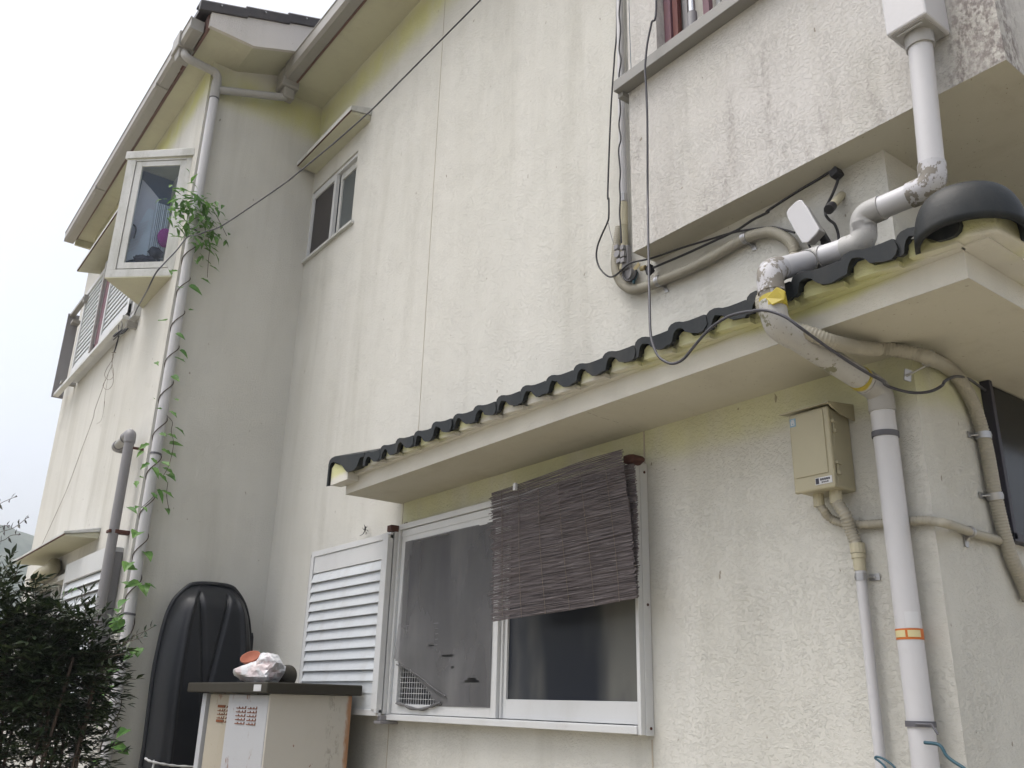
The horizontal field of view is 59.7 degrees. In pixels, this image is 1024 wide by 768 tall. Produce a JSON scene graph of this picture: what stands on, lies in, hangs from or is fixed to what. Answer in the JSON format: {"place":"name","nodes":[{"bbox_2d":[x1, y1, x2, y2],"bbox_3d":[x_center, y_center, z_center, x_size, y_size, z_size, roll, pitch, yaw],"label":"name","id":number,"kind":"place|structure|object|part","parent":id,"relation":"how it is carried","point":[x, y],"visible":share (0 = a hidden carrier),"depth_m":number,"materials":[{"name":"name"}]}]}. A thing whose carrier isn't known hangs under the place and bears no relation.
{"place":"outdoors","nodes":[
{"label":"outdoors","id":0,"kind":"place"},
{"bbox_2d":[0,525,33,618],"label":"hill","id":1,"kind":"structure","parent":0,"point":[23,541],"depth_m":266.67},
{"bbox_2d":[0,0,334,535],"label":"sky","id":2,"kind":"structure","parent":0,"point":[74,74],"materials":[{"name":"white"}]},
{"bbox_2d":[233,652,285,681],"bbox_3d":[-1.248,1.403,4.415,0.208,0.142,0.322,16,-24,-34],"label":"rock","id":3,"kind":"object","parent":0,"point":[267,667],"visible":0.9,"depth_m":4.33,"materials":[{"name":"white stone"}]},
{"bbox_2d":[240,651,259,663],"bbox_3d":[-1.323,1.382,4.510,0.091,0.071,0.095,16,-24,-34],"label":"saucer","id":4,"kind":"object","parent":3,"relation":"on","point":[249,657],"visible":0.91,"depth_m":4.53,"materials":[{"name":"ceramic"}]},
{"bbox_3d":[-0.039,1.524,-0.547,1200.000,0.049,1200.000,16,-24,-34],"label":"ground","id":5,"kind":"structure","parent":0,"visible":0},
{"bbox_2d":[0,495,156,767],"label":"shrub","id":6,"kind":"object","parent":5,"relation":"on","point":[38,660],"visible":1,"depth_m":3.52,"materials":[{"name":"green plant"}]},
{"bbox_2d":[138,581,253,767],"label":"plastic sled","id":7,"kind":"object","parent":5,"relation":"on","point":[205,634],"visible":0.74,"depth_m":5.16,"materials":[{"name":"black plastic"}]},
{"bbox_2d":[144,757,192,767],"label":"rope","id":8,"kind":"object","parent":7,"relation":"attached to","point":[154,762],"visible":0.89,"depth_m":4.86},
{"bbox_2d":[187,682,361,767],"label":"storage cabinet","id":9,"kind":"object","parent":5,"relation":"on","point":[269,725],"visible":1,"depth_m":4.21,"materials":[{"name":"beige metal"}]},
{"bbox_3d":[-1.504,2.336,4.326,0.012,1.572,0.335,16,-24,-34],"label":"door","id":10,"kind":"part","parent":9,"relation":"part of","materials":[{"name":"beige metal"}]},
{"bbox_3d":[-1.284,2.235,4.029,0.010,1.572,0.491,16,-24,-34],"label":"door","id":11,"kind":"part","parent":9,"relation":"part of","materials":[{"name":"white metal"}]},
{"bbox_2d":[279,665,296,682],"bbox_3d":[-1.151,1.473,4.476,0.132,0.125,0.099,-4,-20,14],"label":"pot","id":12,"kind":"object","parent":9,"relation":"on","point":[289,675],"visible":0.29,"depth_m":4.46,"materials":[{"name":"grey stone"}]},
{"bbox_2d":[0,0,1023,767],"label":"house","id":13,"kind":"structure","parent":5,"relation":"on","point":[416,328],"depth_m":3.79,"materials":[{"name":"beige paint"}]},
{"bbox_2d":[29,558,60,587],"bbox_3d":[-3.610,1.456,6.909,0.206,0.221,0.736,16,-24,-34],"label":"duct","id":14,"kind":"object","parent":13,"relation":"attached to","point":[52,566],"visible":0.7,"depth_m":6.65,"materials":[{"name":"beige plastic"}]},
{"bbox_2d":[8,547,123,732],"bbox_3d":[-3.180,1.859,6.241,0.130,1.142,2.531,15,-24,-33],"label":"wing window","id":15,"kind":"structure","parent":13,"relation":"in","point":[86,570],"depth_m":5.79,"materials":[{"name":"white metal"}]},
{"bbox_2d":[42,321,128,543],"bbox_3d":[-3.342,0.478,6.965,0.120,1.388,2.498,14,-23,-30],"label":"cable","id":16,"kind":"object","parent":13,"relation":"hanging from","point":[119,332],"visible":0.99,"depth_m":6.48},
{"bbox_2d":[51,261,140,398],"bbox_3d":[-3.523,-0.606,7.626,0.123,1.020,2.415,16,-24,-34],"label":"shuttered window","id":17,"kind":"structure","parent":13,"relation":"in","point":[105,306],"depth_m":7.69,"materials":[{"name":"white metal"}]},
{"bbox_2d":[67,429,143,767],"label":"vent pipe","id":18,"kind":"object","parent":13,"relation":"attached to","point":[123,444],"visible":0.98,"depth_m":5.45,"materials":[{"name":"grey plastic"}]},
{"bbox_2d":[104,148,194,308],"bbox_3d":[-2.644,-1.163,6.416,0.409,1.017,0.731,16,-24,-34],"label":"bay window","id":19,"kind":"structure","parent":13,"relation":"in","point":[140,233],"depth_m":6.38,"materials":[{"name":"white metal"}]},
{"bbox_2d":[99,30,299,767],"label":"drainpipe","id":20,"kind":"object","parent":13,"relation":"attached to","point":[286,88],"visible":0.94,"depth_m":5.85,"materials":[{"name":"grey plastic"}]},
{"bbox_2d":[93,169,229,766],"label":"climbing vine","id":21,"kind":"object","parent":20,"relation":"attached to","point":[119,623],"visible":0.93,"depth_m":5.66,"materials":[{"name":"green plant"}]},
{"bbox_2d":[134,0,480,314],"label":"line","id":22,"kind":"object","parent":13,"relation":"attached to","point":[429,51],"visible":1,"depth_m":4.78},
{"bbox_2d":[301,153,357,263],"bbox_3d":[-1.259,-1.259,6.429,0.135,0.650,0.776,16,-24,-34],"label":"upper window","id":23,"kind":"structure","parent":13,"relation":"in","point":[332,204],"depth_m":6.44,"materials":[{"name":"white metal"}]},
{"bbox_2d":[298,463,653,735],"bbox_3d":[-0.297,1.058,4.077,0.225,0.952,2.646,16,-24,-34],"label":"kitchen window","id":24,"kind":"structure","parent":13,"relation":"in","point":[403,615],"depth_m":3.90,"materials":[{"name":"white metal"}]},
{"bbox_2d":[513,483,516,490],"bbox_3d":[0.012,0.416,3.610,0.014,0.030,0.016,16,-24,-34],"label":"wall hook","id":25,"kind":"object","parent":13,"relation":"attached to","point":[514,486],"depth_m":3.60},
{"bbox_2d":[488,449,644,621],"bbox_3d":[0.174,0.600,3.392,0.114,0.562,0.890,17,-25,-37],"label":"reed blind","id":26,"kind":"object","parent":13,"relation":"hanging from","point":[590,512],"visible":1,"depth_m":3.29,"materials":[{"name":"brown wicker"}]},
{"bbox_2d":[618,0,621,242],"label":"cable","id":27,"kind":"object","parent":13,"relation":"attached to","point":[619,127],"visible":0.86,"depth_m":3.75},
{"bbox_2d":[616,0,627,271],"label":"conduit","id":28,"kind":"object","parent":13,"relation":"attached to","point":[624,200],"visible":0.66,"depth_m":3.75,"materials":[{"name":"plastic"}]},
{"bbox_2d":[614,244,645,283],"bbox_3d":[0.473,-0.477,3.511,0.071,0.186,0.142,16,-24,-34],"label":"cable connector","id":29,"kind":"object","parent":13,"relation":"attached to","point":[624,257],"visible":1,"depth_m":3.52,"materials":[{"name":"grey plastic"}]},
{"bbox_2d":[645,264,654,275],"bbox_3d":[0.530,-0.440,3.438,0.024,0.041,0.036,16,-24,-34],"label":"cable clip","id":30,"kind":"object","parent":13,"relation":"attached to","point":[652,271],"visible":0.73,"depth_m":3.43,"materials":[{"name":"black plastic"}]},
{"bbox_2d":[663,0,722,42],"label":"railed window","id":31,"kind":"structure","parent":13,"relation":"in","point":[672,8],"depth_m":3.61,"materials":[{"name":"red paint"}]},
{"bbox_2d":[595,18,795,277],"bbox_3d":[0.651,-1.707,3.733,0.053,2.835,0.957,16,-24,-34],"label":"cable","id":32,"kind":"object","parent":13,"relation":"attached to","point":[665,253],"visible":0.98,"depth_m":3.72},
{"bbox_2d":[652,171,839,268],"bbox_3d":[0.767,-0.461,3.086,0.043,0.257,0.828,16,-24,-34],"label":"cable","id":33,"kind":"object","parent":13,"relation":"attached to","point":[767,211],"visible":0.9,"depth_m":2.98,"materials":[{"name":"black rubber"}]},
{"bbox_2d":[787,200,830,247],"bbox_3d":[0.946,-0.497,2.832,0.076,0.178,0.111,16,-24,-34],"label":"weather cover","id":34,"kind":"object","parent":13,"relation":"attached to","point":[807,226],"visible":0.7,"depth_m":2.80,"materials":[{"name":"plastic"}]},
{"bbox_2d":[644,0,986,393],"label":"cable","id":35,"kind":"object","parent":13,"relation":"attached to","point":[793,322],"visible":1,"depth_m":2.62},
{"bbox_2d":[611,225,1023,602],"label":"conduit","id":36,"kind":"object","parent":13,"relation":"attached to","point":[982,436],"visible":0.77,"depth_m":2.57,"materials":[{"name":"beige plastic"}]},
{"bbox_2d":[779,401,855,507],"bbox_3d":[0.902,0.208,2.611,0.128,0.296,0.170,16,-24,-34],"label":"electrical box","id":37,"kind":"object","parent":13,"relation":"attached to","point":[822,458],"visible":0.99,"depth_m":2.58,"materials":[{"name":"beige plastic"}]},
{"bbox_2d":[791,409,828,478],"bbox_3d":[0.863,0.175,2.592,0.003,0.187,0.109,16,-24,-34],"label":"door panel","id":38,"kind":"structure","parent":37,"relation":"in","point":[808,435],"depth_m":2.59,"materials":[{"name":"beige plastic"}]},
{"bbox_2d":[789,406,837,494],"bbox_3d":[0.872,0.193,2.589,0.015,0.240,0.135,16,-24,-34],"label":"door","id":39,"kind":"structure","parent":37,"relation":"in","point":[803,485],"depth_m":2.56,"materials":[{"name":"beige plastic"}]},
{"bbox_2d":[828,166,843,179],"bbox_3d":[1.024,-0.664,2.817,0.040,0.033,0.033,16,-24,-34],"label":"cable clip","id":40,"kind":"object","parent":13,"relation":"attached to","point":[835,172],"visible":1,"depth_m":2.81,"materials":[{"name":"black plastic"}]},
{"bbox_2d":[831,191,845,205],"bbox_3d":[1.015,-0.572,2.797,0.103,0.101,0.027,17,-25,-37],"label":"pipe stub","id":41,"kind":"object","parent":13,"relation":"attached to","point":[838,198],"visible":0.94,"depth_m":2.80,"materials":[{"name":"beige plastic"}]},
{"bbox_2d":[824,201,836,213],"bbox_3d":[0.985,-0.545,2.761,0.045,0.045,0.032,16,-24,-34],"label":"tape wrap","id":42,"kind":"object","parent":41,"relation":"attached to","point":[830,207],"visible":1,"depth_m":2.75,"materials":[{"name":"black plastic"}]},
{"bbox_2d":[756,0,949,767],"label":"drainpipe","id":43,"kind":"object","parent":13,"relation":"attached to","point":[916,30],"visible":0.91,"depth_m":2.40,"materials":[{"name":"plastic"}]},
{"bbox_2d":[923,741,965,767],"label":"wire","id":44,"kind":"object","parent":43,"relation":"attached to","point":[948,757],"visible":1,"depth_m":2.11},
{"bbox_2d":[831,499,886,767],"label":"conduit","id":45,"kind":"object","parent":13,"relation":"attached to","point":[855,541],"visible":1,"depth_m":2.41,"materials":[{"name":"beige plastic"}]},
{"bbox_2d":[874,755,895,767],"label":"wire","id":46,"kind":"object","parent":45,"relation":"attached to","point":[882,763],"visible":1,"depth_m":2.22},
{"bbox_2d":[816,505,1002,547],"bbox_3d":[1.166,0.412,2.551,0.448,0.142,0.377,16,-24,-34],"label":"conduit","id":47,"kind":"object","parent":13,"relation":"attached to","point":[968,532],"visible":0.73,"depth_m":2.43,"materials":[{"name":"beige plastic"}]},
{"bbox_2d":[979,380,1023,546],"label":"transom window","id":48,"kind":"structure","parent":13,"relation":"in","point":[1003,411],"depth_m":2.70,"materials":[{"name":"black glass"}]}
]}

